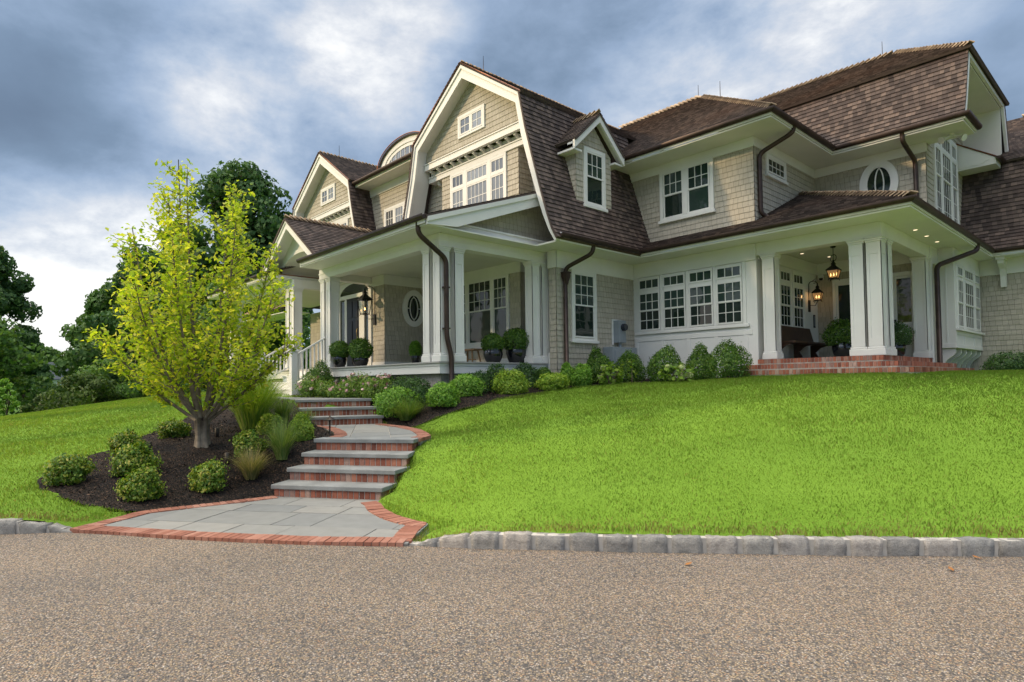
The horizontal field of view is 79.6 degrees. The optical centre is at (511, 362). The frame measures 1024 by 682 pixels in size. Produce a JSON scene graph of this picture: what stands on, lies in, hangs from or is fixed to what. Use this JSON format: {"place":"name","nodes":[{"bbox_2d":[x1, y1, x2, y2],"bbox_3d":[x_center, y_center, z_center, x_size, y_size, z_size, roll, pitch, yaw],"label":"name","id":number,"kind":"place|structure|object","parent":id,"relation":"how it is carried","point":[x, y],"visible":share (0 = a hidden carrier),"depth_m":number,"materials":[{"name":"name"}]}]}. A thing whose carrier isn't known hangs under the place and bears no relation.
{"place":"outdoors","nodes":[
{"label":"outdoors","id":0,"kind":"place"},
{"bbox_2d":[0,399,45,521],"bbox_3d":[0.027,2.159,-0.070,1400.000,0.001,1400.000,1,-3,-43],"label":"meadow ground","id":1,"kind":"structure","parent":0,"point":[15,410],"depth_m":58.63,"materials":[{"name":"green plant"}]},
{"bbox_2d":[0,245,42,358],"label":"tree","id":2,"kind":"object","parent":1,"relation":"on","point":[15,303],"visible":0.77,"depth_m":42.62,"materials":[{"name":"green plant"}]},
{"bbox_2d":[0,316,57,413],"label":"tree","id":3,"kind":"object","parent":1,"relation":"on","point":[18,362],"visible":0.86,"depth_m":36.48,"materials":[{"name":"green plant"}]},
{"bbox_2d":[8,342,54,405],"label":"tree","id":4,"kind":"object","parent":1,"relation":"on","point":[43,371],"visible":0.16,"depth_m":55.80,"materials":[{"name":"green plant"}]},
{"bbox_2d":[19,389,78,412],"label":"bush","id":5,"kind":"object","parent":1,"relation":"on","point":[27,407],"visible":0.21,"depth_m":26.34,"materials":[{"name":"green plant"}]},
{"bbox_2d":[48,288,128,398],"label":"tree","id":6,"kind":"object","parent":1,"relation":"on","point":[92,306],"visible":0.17,"depth_m":42.34,"materials":[{"name":"green plant"}]},
{"bbox_2d":[65,243,174,397],"bbox_3d":[-24.498,-1.880,40.433,6.999,11.818,7.670,-2,-2,28],"label":"tree","id":7,"kind":"object","parent":1,"relation":"on","point":[74,357],"visible":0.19,"depth_m":38.56,"materials":[{"name":"green plant"}]},
{"bbox_2d":[163,158,311,331],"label":"tree","id":8,"kind":"object","parent":1,"relation":"on","point":[265,223],"visible":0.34,"depth_m":46.43,"materials":[{"name":"green plant"}]},
{"bbox_2d":[105,397,428,546],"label":"bluestone path","id":9,"kind":"structure","parent":0,"point":[306,516],"depth_m":6.89,"materials":[{"name":"grey stone"}]},
{"bbox_2d":[70,424,430,546],"bbox_3d":[-2.488,1.496,9.243,3.740,0.710,6.791,-1,-2,6],"label":"brick path edging","id":10,"kind":"object","parent":9,"relation":"on","point":[409,530],"visible":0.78,"depth_m":6.20,"materials":[{"name":"red brick"}]},
{"bbox_2d":[0,532,1023,681],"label":"gravel driveway","id":11,"kind":"structure","parent":0,"point":[79,607],"depth_m":3.97,"materials":[{"name":"beige gravel"}]},
{"bbox_2d":[0,369,1023,542],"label":"lawn ground","id":12,"kind":"structure","parent":0,"point":[713,507],"depth_m":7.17,"materials":[{"name":"green plant"}]},
{"bbox_2d":[0,378,20,415],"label":"lawn shrub","id":13,"kind":"object","parent":12,"relation":"on","point":[8,408],"visible":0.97,"depth_m":19.92,"materials":[{"name":"green plant"}]},
{"bbox_2d":[40,372,129,410],"bbox_3d":[-17.847,1.675,26.056,3.438,2.606,3.714,1,-3,-43],"label":"bush","id":14,"kind":"object","parent":12,"relation":"on","point":[95,389],"visible":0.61,"depth_m":25.50,"materials":[{"name":"green plant"}]},
{"bbox_2d":[66,357,165,406],"bbox_3d":[-17.608,1.267,27.875,4.425,3.134,3.503,1,-3,-43],"label":"bush","id":15,"kind":"object","parent":12,"relation":"on","point":[118,387],"visible":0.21,"depth_m":27.21,"materials":[{"name":"green plant"}]},
{"bbox_2d":[154,281,281,390],"bbox_3d":[-15.830,-0.823,33.809,7.163,7.657,6.278,1,-3,-43],"label":"tree","id":16,"kind":"object","parent":12,"relation":"on","point":[211,303],"visible":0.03,"depth_m":32.88,"materials":[{"name":"green plant"}]},
{"bbox_2d":[246,308,310,370],"bbox_3d":[-12.417,-0.536,33.087,5.693,6.550,5.459,1,-3,-43],"label":"tree","id":17,"kind":"object","parent":12,"relation":"on","point":[306,341],"visible":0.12,"depth_m":32.01,"materials":[{"name":"green plant"}]},
{"bbox_2d":[295,398,383,424],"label":"garden steps","id":18,"kind":"structure","parent":12,"relation":"on","point":[347,412],"depth_m":13.08,"materials":[{"name":"grey stone"}]},
{"bbox_2d":[271,437,417,499],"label":"garden steps","id":19,"kind":"structure","parent":12,"relation":"on","point":[371,468],"depth_m":8.55,"materials":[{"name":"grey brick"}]},
{"bbox_2d":[36,377,730,511],"bbox_3d":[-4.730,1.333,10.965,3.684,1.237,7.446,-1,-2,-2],"label":"mulch bed","id":20,"kind":"object","parent":12,"relation":"on","point":[239,490],"visible":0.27,"depth_m":8.71,"materials":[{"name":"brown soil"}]},
{"bbox_2d":[41,449,99,486],"bbox_3d":[-5.848,1.391,8.075,0.626,0.483,0.572,-1,-2,20],"label":"shrub","id":21,"kind":"object","parent":20,"relation":"on","point":[67,469],"visible":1,"depth_m":7.96,"materials":[{"name":"green plant"}]},
{"bbox_2d":[104,428,146,453],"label":"shrub","id":22,"kind":"object","parent":20,"relation":"on","point":[119,440],"visible":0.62,"depth_m":9.28,"materials":[{"name":"green plant"}]},
{"bbox_2d":[105,441,163,476],"bbox_3d":[-5.210,1.330,8.467,0.603,0.515,0.611,-1,-2,14],"label":"shrub","id":23,"kind":"object","parent":20,"relation":"on","point":[139,453],"visible":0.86,"depth_m":8.36,"materials":[{"name":"green plant"}]},
{"bbox_2d":[113,463,167,501],"bbox_3d":[-4.723,1.517,7.797,0.605,0.500,0.549,1,-3,-43],"label":"shrub","id":24,"kind":"object","parent":20,"relation":"on","point":[142,484],"visible":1,"depth_m":7.70,"materials":[{"name":"green plant"}]},
{"bbox_2d":[153,417,194,438],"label":"shrub","id":25,"kind":"object","parent":20,"relation":"on","point":[173,427],"visible":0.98,"depth_m":10.09,"materials":[{"name":"green plant"}]},
{"bbox_2d":[74,158,304,447],"bbox_3d":[-4.880,-0.971,9.517,2.874,4.663,2.774,1,-3,-43],"label":"young tree","id":26,"kind":"object","parent":20,"relation":"on","point":[185,346],"visible":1,"depth_m":9.35,"materials":[{"name":"green plant"}]},
{"bbox_2d":[185,456,229,492],"bbox_3d":[-4.097,1.515,8.276,0.554,0.502,0.542,0,-2,-8],"label":"shrub","id":27,"kind":"object","parent":20,"relation":"on","point":[205,477],"visible":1,"depth_m":8.17,"materials":[{"name":"green plant"}]},
{"bbox_2d":[229,429,269,456],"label":"shrub","id":28,"kind":"object","parent":20,"relation":"on","point":[246,438],"visible":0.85,"depth_m":9.16,"materials":[{"name":"green plant"}]},
{"bbox_2d":[202,352,302,430],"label":"ornamental grass","id":29,"kind":"object","parent":20,"relation":"on","point":[247,419],"depth_m":10.55,"materials":[{"name":"green plant"}]},
{"bbox_2d":[223,443,283,479],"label":"ornamental grass","id":30,"kind":"object","parent":20,"relation":"on","point":[251,468],"depth_m":8.62,"materials":[{"name":"green plant"}]},
{"bbox_2d":[256,412,283,434],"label":"shrub","id":31,"kind":"object","parent":20,"relation":"on","point":[266,420],"visible":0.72,"depth_m":10.27,"materials":[{"name":"green plant"}]},
{"bbox_2d":[255,414,307,459],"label":"ornamental grass","id":32,"kind":"object","parent":20,"relation":"on","point":[281,442],"depth_m":9.13,"materials":[{"name":"green plant"}]},
{"bbox_2d":[286,412,315,440],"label":"shrub","id":33,"kind":"object","parent":20,"relation":"on","point":[301,420],"visible":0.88,"depth_m":9.79,"materials":[{"name":"green plant"}]},
{"bbox_2d":[303,377,729,426],"bbox_3d":[-0.117,0.876,14.596,11.869,1.000,5.533,-1,-2,1],"label":"mulch bed","id":34,"kind":"object","parent":12,"relation":"on","point":[467,401],"visible":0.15,"depth_m":12.58,"materials":[{"name":"brown soil"}]},
{"bbox_2d":[292,374,327,397],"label":"rose bush","id":35,"kind":"object","parent":34,"relation":"on","point":[305,390],"visible":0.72,"depth_m":15.79,"materials":[{"name":"green plant"}]},
{"bbox_2d":[298,357,334,395],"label":"shrub","id":36,"kind":"object","parent":34,"relation":"on","point":[317,371],"visible":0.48,"depth_m":16.46,"materials":[{"name":"green plant"}]},
{"bbox_2d":[339,370,372,397],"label":"rose bush","id":37,"kind":"object","parent":34,"relation":"on","point":[355,390],"visible":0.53,"depth_m":14.43,"materials":[{"name":"green plant"}]},
{"bbox_2d":[358,373,393,401],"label":"rose bush","id":38,"kind":"object","parent":34,"relation":"on","point":[376,387],"visible":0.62,"depth_m":13.94,"materials":[{"name":"green plant"}]},
{"bbox_2d":[371,385,421,417],"bbox_3d":[-2.447,0.841,13.109,1.114,0.726,1.101,-1,-2,0],"label":"shrub","id":39,"kind":"object","parent":34,"relation":"on","point":[386,397],"visible":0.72,"depth_m":12.90,"materials":[{"name":"green plant"}]},
{"bbox_2d":[386,395,427,420],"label":"ornamental grass","id":40,"kind":"object","parent":34,"relation":"on","point":[406,413],"depth_m":12.55,"materials":[{"name":"green plant"}]},
{"bbox_2d":[399,375,437,405],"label":"shrub","id":41,"kind":"object","parent":34,"relation":"on","point":[421,390],"visible":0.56,"depth_m":13.34,"materials":[{"name":"green plant"}]},
{"bbox_2d":[424,381,459,406],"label":"shrub","id":42,"kind":"object","parent":34,"relation":"on","point":[445,397],"visible":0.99,"depth_m":12.29,"materials":[{"name":"green plant"}]},
{"bbox_2d":[449,373,486,396],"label":"shrub","id":43,"kind":"object","parent":34,"relation":"on","point":[467,384],"visible":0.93,"depth_m":12.80,"materials":[{"name":"green plant"}]},
{"bbox_2d":[488,368,531,393],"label":"shrub","id":44,"kind":"object","parent":34,"relation":"on","point":[516,382],"visible":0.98,"depth_m":13.30,"materials":[{"name":"green plant"}]},
{"bbox_2d":[533,372,570,389],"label":"shrub","id":45,"kind":"object","parent":34,"relation":"on","point":[550,381],"visible":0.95,"depth_m":13.86,"materials":[{"name":"green plant"}]},
{"bbox_2d":[568,363,592,385],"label":"shrub","id":46,"kind":"object","parent":34,"relation":"on","point":[582,374],"visible":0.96,"depth_m":14.51,"materials":[{"name":"green plant"}]},
{"bbox_2d":[586,345,613,383],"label":"shrub","id":47,"kind":"object","parent":34,"relation":"on","point":[600,358],"visible":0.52,"depth_m":15.19,"materials":[{"name":"green plant"}]},
{"bbox_2d":[597,361,626,383],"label":"hydrangea","id":48,"kind":"object","parent":34,"relation":"on","point":[605,373],"visible":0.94,"depth_m":14.68,"materials":[{"name":"green plant"}]},
{"bbox_2d":[613,348,647,381],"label":"shrub","id":49,"kind":"object","parent":34,"relation":"on","point":[623,359],"visible":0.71,"depth_m":15.38,"materials":[{"name":"green plant"}]},
{"bbox_2d":[645,343,681,381],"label":"shrub","id":50,"kind":"object","parent":34,"relation":"on","point":[656,363],"visible":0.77,"depth_m":14.75,"materials":[{"name":"green plant"}]},
{"bbox_2d":[656,361,701,381],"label":"hydrangea","id":51,"kind":"object","parent":34,"relation":"on","point":[681,374],"visible":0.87,"depth_m":14.17,"materials":[{"name":"green plant"}]},
{"bbox_2d":[683,340,716,379],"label":"shrub","id":52,"kind":"object","parent":34,"relation":"on","point":[698,357],"visible":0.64,"depth_m":14.44,"materials":[{"name":"green plant"}]},
{"bbox_2d":[705,338,753,379],"bbox_3d":[4.988,-0.079,14.187,1.102,1.021,1.034,-1,-2,14],"label":"shrub","id":53,"kind":"object","parent":34,"relation":"on","point":[729,361],"visible":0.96,"depth_m":13.96,"materials":[{"name":"green plant"}]},
{"bbox_2d":[16,520,1023,556],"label":"kerb mortar","id":54,"kind":"object","parent":12,"relation":"on","point":[704,543],"visible":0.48,"depth_m":5.35,"materials":[{"name":"grey concrete"}]},
{"bbox_2d":[19,520,53,533],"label":"kerb stone","id":55,"kind":"object","parent":54,"relation":"on","point":[27,527],"visible":0.54,"depth_m":6.40,"materials":[{"name":"stone"}]},
{"bbox_2d":[439,533,469,547],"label":"kerb stone","id":56,"kind":"object","parent":54,"relation":"on","point":[455,541],"visible":0.61,"depth_m":5.63,"materials":[{"name":"stone"}]},
{"bbox_2d":[471,531,499,548],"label":"kerb stone","id":57,"kind":"object","parent":54,"relation":"on","point":[484,539],"visible":0.61,"depth_m":5.57,"materials":[{"name":"stone"}]},
{"bbox_2d":[503,531,531,549],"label":"kerb stone","id":58,"kind":"object","parent":54,"relation":"on","point":[517,540],"visible":0.65,"depth_m":5.53,"materials":[{"name":"stone"}]},
{"bbox_2d":[536,532,564,549],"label":"kerb stone","id":59,"kind":"object","parent":54,"relation":"on","point":[545,542],"visible":0.59,"depth_m":5.49,"materials":[{"name":"stone"}]},
{"bbox_2d":[569,532,598,550],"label":"kerb stone","id":60,"kind":"object","parent":54,"relation":"on","point":[581,541],"visible":0.6,"depth_m":5.45,"materials":[{"name":"stone"}]},
{"bbox_2d":[603,533,632,551],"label":"kerb stone","id":61,"kind":"object","parent":54,"relation":"on","point":[617,542],"visible":0.66,"depth_m":5.42,"materials":[{"name":"stone"}]},
{"bbox_2d":[637,534,667,552],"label":"kerb stone","id":62,"kind":"object","parent":54,"relation":"on","point":[651,543],"visible":0.69,"depth_m":5.38,"materials":[{"name":"stone"}]},
{"bbox_2d":[671,534,702,552],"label":"kerb stone","id":63,"kind":"object","parent":54,"relation":"on","point":[681,543],"visible":0.58,"depth_m":5.35,"materials":[{"name":"stone"}]},
{"bbox_2d":[705,535,737,553],"bbox_3d":[1.828,1.637,5.378,0.264,0.236,0.138,-1,-3,7],"label":"kerb stone","id":64,"kind":"object","parent":54,"relation":"on","point":[717,544],"visible":0.59,"depth_m":5.32,"materials":[{"name":"stone"}]},
{"bbox_2d":[740,535,773,553],"bbox_3d":[2.125,1.631,5.349,0.268,0.238,0.146,-1,-3,4],"label":"kerb stone","id":65,"kind":"object","parent":54,"relation":"on","point":[758,544],"visible":0.64,"depth_m":5.29,"materials":[{"name":"stone"}]},
{"bbox_2d":[775,535,809,554],"bbox_3d":[2.418,1.619,5.318,0.266,0.244,0.140,-1,-3,4],"label":"kerb stone","id":66,"kind":"object","parent":54,"relation":"on","point":[793,545],"visible":0.59,"depth_m":5.26,"materials":[{"name":"stone"}]},
{"bbox_2d":[809,536,846,555],"bbox_3d":[2.713,1.623,5.293,0.275,0.241,0.140,-1,-1,4],"label":"kerb stone","id":67,"kind":"object","parent":54,"relation":"on","point":[831,545],"visible":0.59,"depth_m":5.23,"materials":[{"name":"stone"}]},
{"bbox_2d":[846,535,882,555],"bbox_3d":[3.015,1.613,5.269,0.268,0.238,0.146,-1,-2,6],"label":"kerb stone","id":68,"kind":"object","parent":54,"relation":"on","point":[862,545],"visible":0.66,"depth_m":5.21,"materials":[{"name":"stone"}]},
{"bbox_2d":[881,536,918,555],"bbox_3d":[3.311,1.610,5.247,0.267,0.241,0.135,-2,-4,5],"label":"kerb stone","id":69,"kind":"object","parent":54,"relation":"on","point":[902,546],"visible":0.69,"depth_m":5.19,"materials":[{"name":"stone"}]},
{"bbox_2d":[918,537,957,555],"bbox_3d":[3.610,1.612,5.225,0.266,0.243,0.140,0,-2,6],"label":"kerb stone","id":70,"kind":"object","parent":54,"relation":"on","point":[939,547],"visible":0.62,"depth_m":5.16,"materials":[{"name":"stone"}]},
{"bbox_2d":[953,536,994,556],"bbox_3d":[3.905,1.601,5.201,0.268,0.238,0.146,-1,-3,5],"label":"kerb stone","id":71,"kind":"object","parent":54,"relation":"on","point":[978,546],"visible":0.64,"depth_m":5.14,"materials":[{"name":"stone"}]},
{"bbox_2d":[996,538,1023,556],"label":"kerb stone","id":72,"kind":"object","parent":54,"relation":"on","point":[1011,548],"visible":0.53,"depth_m":5.12,"materials":[{"name":"stone"}]},
{"bbox_2d":[206,40,1023,396],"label":"house","id":73,"kind":"structure","parent":12,"relation":"on","point":[476,208],"depth_m":16.06,"materials":[{"name":"brown wood"}]},
{"bbox_2d":[328,340,349,366],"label":"potted shrub","id":74,"kind":"object","parent":73,"relation":"on","point":[339,352],"visible":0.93,"depth_m":16.95,"materials":[{"name":"green plant"}]},
{"bbox_2d":[347,297,358,366],"bbox_3d":[-5.007,-0.913,19.343,0.105,2.230,0.800,1,-3,-43],"label":"front door","id":75,"kind":"structure","parent":73,"relation":"in","point":[352,304],"depth_m":19.39,"materials":[{"name":"black wood"}]},
{"bbox_2d":[347,336,373,365],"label":"potted shrub","id":76,"kind":"object","parent":73,"relation":"on","point":[360,352],"visible":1,"depth_m":16.80,"materials":[{"name":"green plant"}]},
{"bbox_2d":[384,201,404,226],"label":"window","id":77,"kind":"structure","parent":73,"relation":"in","point":[393,214],"depth_m":20.88,"materials":[{"name":"white paint"}]},
{"bbox_2d":[402,290,422,326],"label":"oval window","id":78,"kind":"structure","parent":73,"relation":"in","point":[412,306],"depth_m":18.70,"materials":[{"name":"white paint"}]},
{"bbox_2d":[457,103,484,139],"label":"window","id":79,"kind":"structure","parent":73,"relation":"in","point":[473,120],"depth_m":17.17,"materials":[{"name":"white paint"}]},
{"bbox_2d":[450,152,506,207],"bbox_3d":[-0.976,-4.858,17.285,0.052,1.460,2.460,1,-3,-43],"label":"window","id":80,"kind":"structure","parent":73,"relation":"in","point":[486,180],"depth_m":17.16,"materials":[{"name":"white paint"}]},
{"bbox_2d":[464,274,509,348],"bbox_3d":[-0.955,-1.368,17.511,0.085,1.980,2.650,1,-3,-43],"label":"window","id":81,"kind":"structure","parent":73,"relation":"in","point":[487,300],"depth_m":17.31,"materials":[{"name":"white paint"}]},
{"bbox_2d":[481,332,504,361],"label":"potted shrub","id":82,"kind":"object","parent":73,"relation":"on","point":[492,345],"visible":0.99,"depth_m":15.07,"materials":[{"name":"green plant"}]},
{"bbox_2d":[502,326,529,362],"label":"potted shrub","id":83,"kind":"object","parent":73,"relation":"on","point":[516,350],"visible":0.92,"depth_m":15.36,"materials":[{"name":"green plant"}]},
{"bbox_2d":[570,269,598,343],"bbox_3d":[1.891,-1.443,16.004,1.060,1.880,0.085,1,-3,-43],"label":"window","id":84,"kind":"structure","parent":73,"relation":"in","point":[583,283],"depth_m":16.00,"materials":[{"name":"white paint"}]},
{"bbox_2d":[583,146,607,212],"bbox_3d":[2.146,-4.727,15.894,0.940,1.570,0.085,1,-3,-43],"label":"window","id":85,"kind":"structure","parent":73,"relation":"in","point":[594,171],"depth_m":15.89,"materials":[{"name":"white paint"}]},
{"bbox_2d":[612,319,627,346],"bbox_3d":[2.983,-0.790,16.814,0.420,0.800,0.310,1,-3,-43],"label":"electric meter","id":86,"kind":"object","parent":73,"relation":"attached to","point":[619,328],"visible":0.99,"depth_m":16.77,"materials":[{"name":"grey metal"}]},
{"bbox_2d":[638,276,659,330],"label":"window","id":87,"kind":"structure","parent":73,"relation":"in","point":[649,287],"depth_m":17.09,"materials":[{"name":"white paint"}]},
{"bbox_2d":[662,272,685,328],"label":"window","id":88,"kind":"structure","parent":73,"relation":"in","point":[674,298],"depth_m":16.50,"materials":[{"name":"white paint"}]},
{"bbox_2d":[658,156,715,224],"bbox_3d":[4.595,-4.535,16.281,0.085,1.450,1.680,1,-3,-43],"label":"window","id":89,"kind":"structure","parent":73,"relation":"in","point":[686,190],"depth_m":16.24,"materials":[{"name":"white paint"}]},
{"bbox_2d":[688,267,713,326],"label":"window","id":90,"kind":"structure","parent":73,"relation":"in","point":[700,281],"depth_m":15.92,"materials":[{"name":"white paint"}]},
{"bbox_2d":[716,263,742,324],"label":"window","id":91,"kind":"structure","parent":73,"relation":"in","point":[729,302],"depth_m":15.35,"materials":[{"name":"white paint"}]},
{"bbox_2d":[765,153,788,185],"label":"window","id":92,"kind":"structure","parent":73,"relation":"in","point":[775,169],"depth_m":15.69,"materials":[{"name":"white paint"}]},
{"bbox_2d":[779,266,792,326],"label":"window","id":93,"kind":"structure","parent":73,"relation":"in","point":[786,299],"depth_m":15.90,"materials":[{"name":"white paint"}]},
{"bbox_2d":[792,270,805,327],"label":"window","id":94,"kind":"structure","parent":73,"relation":"in","point":[798,279],"depth_m":16.42,"materials":[{"name":"white paint"}]},
{"bbox_2d":[781,325,827,357],"bbox_3d":[7.437,-0.501,15.727,2.270,0.880,0.579,1,-3,-43],"label":"bench","id":95,"kind":"object","parent":73,"relation":"on","point":[798,339],"visible":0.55,"depth_m":15.84,"materials":[{"name":"brown wood"}]},
{"bbox_2d":[819,317,850,356],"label":"potted shrub","id":96,"kind":"object","parent":73,"relation":"on","point":[841,346],"visible":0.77,"depth_m":15.05,"materials":[{"name":"green plant"}]},
{"bbox_2d":[832,278,850,356],"bbox_3d":[9.257,-1.175,16.605,0.060,2.240,1.080,1,-3,-43],"label":"porch door","id":97,"kind":"structure","parent":73,"relation":"in","point":[840,288],"depth_m":16.86,"materials":[{"name":"white paint"}]},
{"bbox_2d":[859,160,898,190],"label":"oval window","id":98,"kind":"structure","parent":73,"relation":"in","point":[880,174],"depth_m":16.20,"materials":[{"name":"white paint"}]},
{"bbox_2d":[892,271,914,356],"bbox_3d":[10.026,-1.213,15.737,0.105,2.240,0.560,1,-3,-43],"label":"porch door","id":99,"kind":"structure","parent":73,"relation":"in","point":[902,281],"depth_m":15.75,"materials":[{"name":"white paint"}]},
{"bbox_2d":[894,320,914,355],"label":"potted shrub","id":100,"kind":"object","parent":73,"relation":"on","point":[902,340],"visible":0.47,"depth_m":14.88,"materials":[{"name":"green plant"}]},
{"bbox_2d":[932,125,959,224],"bbox_3d":[11.820,-4.866,16.726,2.440,2.720,0.052,1,-3,-43],"label":"window","id":101,"kind":"structure","parent":73,"relation":"in","point":[945,162],"depth_m":16.74,"materials":[{"name":"white paint"}]},
{"bbox_2d":[937,247,981,350],"bbox_3d":[12.154,-1.628,16.708,2.970,2.560,0.400,1,-3,-43],"label":"bay window","id":102,"kind":"structure","parent":73,"relation":"in","point":[968,262],"depth_m":15.71,"materials":[{"name":"white paint"}]},
{"bbox_2d":[955,262,984,334],"bbox_3d":[12.317,-1.666,16.531,2.970,1.740,0.085,1,-3,-43],"label":"window","id":103,"kind":"structure","parent":73,"relation":"in","point":[968,307],"depth_m":16.38,"materials":[{"name":"white paint"}]},
{"bbox_2d":[600,347,636,378],"bbox_3d":[2.903,0.071,16.648,1.220,0.970,0.390,1,-3,-43],"label":"utility cabinet","id":104,"kind":"object","parent":12,"relation":"on","point":[613,353],"visible":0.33,"depth_m":16.36,"materials":[{"name":"grey metal"}]},
{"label":"mulch bed","id":105,"kind":"structure","parent":12,"relation":"on","visible":0},
{"bbox_2d":[979,350,1023,369],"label":"shrub","id":106,"kind":"object","parent":105,"relation":"on","point":[1013,362],"visible":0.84,"depth_m":14.54,"materials":[{"name":"green plant"}]},
{"bbox_2d":[0,0,1023,374],"label":"sky","id":107,"kind":"structure","parent":0,"point":[93,93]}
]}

